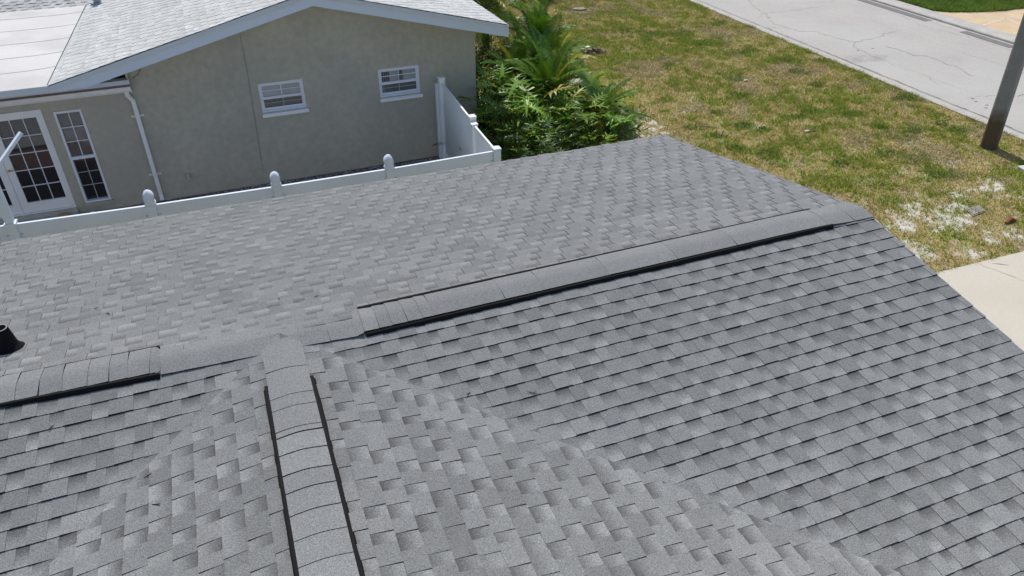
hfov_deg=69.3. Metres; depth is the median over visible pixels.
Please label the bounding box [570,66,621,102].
feather palm
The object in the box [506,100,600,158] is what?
split leaf plant
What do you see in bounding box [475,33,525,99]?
leafy shrub
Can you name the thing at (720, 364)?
house
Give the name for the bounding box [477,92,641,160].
bed soil
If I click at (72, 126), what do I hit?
tall window
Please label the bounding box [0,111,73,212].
french door
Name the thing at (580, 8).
flat stone
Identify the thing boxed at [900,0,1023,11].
grass
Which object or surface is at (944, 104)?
kerb
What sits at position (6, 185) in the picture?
french door
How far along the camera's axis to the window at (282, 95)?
15.23 m
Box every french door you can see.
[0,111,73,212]
[0,157,23,216]
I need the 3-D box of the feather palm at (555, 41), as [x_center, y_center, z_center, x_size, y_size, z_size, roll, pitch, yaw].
[0.911,-5.465,18.578,2.621,2.554,3.008,24,41,30]
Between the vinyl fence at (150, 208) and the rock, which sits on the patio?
the vinyl fence at (150, 208)
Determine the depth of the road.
24.50 m
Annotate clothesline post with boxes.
[0,132,22,227]
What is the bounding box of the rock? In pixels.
[581,45,605,53]
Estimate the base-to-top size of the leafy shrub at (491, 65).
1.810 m
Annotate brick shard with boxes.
[1005,216,1016,223]
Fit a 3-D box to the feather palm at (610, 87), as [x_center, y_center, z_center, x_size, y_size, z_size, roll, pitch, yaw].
[2.064,-4.187,17.607,2.071,1.690,2.189,13,36,18]
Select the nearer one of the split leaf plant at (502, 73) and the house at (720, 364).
the house at (720, 364)
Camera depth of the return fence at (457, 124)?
15.64 m
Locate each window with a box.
[53,109,113,206]
[257,79,308,117]
[378,65,422,101]
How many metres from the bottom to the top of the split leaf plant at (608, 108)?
1.692 m
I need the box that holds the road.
[700,0,1023,132]
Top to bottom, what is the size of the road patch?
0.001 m
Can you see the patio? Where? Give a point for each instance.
(117, 208)
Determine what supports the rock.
on the lawn at (912, 227)
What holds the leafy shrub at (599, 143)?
on the bed soil
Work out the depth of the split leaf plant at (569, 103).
16.45 m
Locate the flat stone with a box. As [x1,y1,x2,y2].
[572,7,586,10]
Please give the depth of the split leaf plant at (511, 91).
16.52 m
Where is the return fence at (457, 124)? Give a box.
[434,76,492,158]
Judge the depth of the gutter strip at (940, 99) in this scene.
22.35 m
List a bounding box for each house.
[0,0,508,224]
[0,134,1023,575]
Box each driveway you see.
[935,9,1023,34]
[937,251,1023,350]
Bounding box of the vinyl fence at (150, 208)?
[0,146,500,241]
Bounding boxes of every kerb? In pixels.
[691,0,1023,139]
[869,0,1015,44]
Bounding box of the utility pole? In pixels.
[980,14,1023,150]
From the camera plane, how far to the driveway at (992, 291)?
12.68 m
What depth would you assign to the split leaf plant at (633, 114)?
16.55 m
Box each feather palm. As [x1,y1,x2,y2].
[473,0,542,53]
[481,31,542,99]
[490,12,597,104]
[499,0,585,65]
[504,34,600,137]
[559,74,645,142]
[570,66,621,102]
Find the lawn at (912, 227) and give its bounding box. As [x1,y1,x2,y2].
[475,0,1023,272]
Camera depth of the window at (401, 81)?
16.00 m
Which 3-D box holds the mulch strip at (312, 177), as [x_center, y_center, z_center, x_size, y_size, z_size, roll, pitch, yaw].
[-3.309,-1.399,14.765,7.900,0.001,4.700,-12,36,-17]
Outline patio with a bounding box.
[88,205,136,212]
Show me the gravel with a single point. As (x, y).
(437, 158)
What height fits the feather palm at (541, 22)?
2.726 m
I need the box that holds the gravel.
[139,157,441,204]
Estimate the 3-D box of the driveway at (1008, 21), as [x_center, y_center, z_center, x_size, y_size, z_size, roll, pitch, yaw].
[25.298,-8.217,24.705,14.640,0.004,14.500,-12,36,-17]
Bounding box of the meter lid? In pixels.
[965,205,985,216]
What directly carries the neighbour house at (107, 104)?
on the ground
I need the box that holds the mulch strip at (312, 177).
[137,156,439,210]
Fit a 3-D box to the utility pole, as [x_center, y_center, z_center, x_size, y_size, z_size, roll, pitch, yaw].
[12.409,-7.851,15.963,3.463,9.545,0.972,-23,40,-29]
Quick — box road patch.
[859,0,1012,47]
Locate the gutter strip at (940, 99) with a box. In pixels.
[697,0,1023,134]
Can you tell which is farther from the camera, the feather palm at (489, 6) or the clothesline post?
the feather palm at (489, 6)
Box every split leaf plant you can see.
[433,61,554,158]
[458,92,571,160]
[472,68,584,153]
[490,114,581,160]
[501,83,606,158]
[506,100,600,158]
[532,90,632,150]
[569,95,655,147]
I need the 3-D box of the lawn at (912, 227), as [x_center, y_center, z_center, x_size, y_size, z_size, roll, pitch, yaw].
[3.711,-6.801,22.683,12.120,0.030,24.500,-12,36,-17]
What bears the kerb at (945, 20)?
on the ground
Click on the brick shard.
(1009, 219)
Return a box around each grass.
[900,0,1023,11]
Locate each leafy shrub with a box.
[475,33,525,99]
[475,43,504,108]
[476,63,523,127]
[589,133,625,146]
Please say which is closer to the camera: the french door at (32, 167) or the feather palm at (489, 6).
the french door at (32, 167)
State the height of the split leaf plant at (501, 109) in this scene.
1.922 m
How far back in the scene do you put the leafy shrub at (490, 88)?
17.80 m
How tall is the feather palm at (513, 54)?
2.193 m

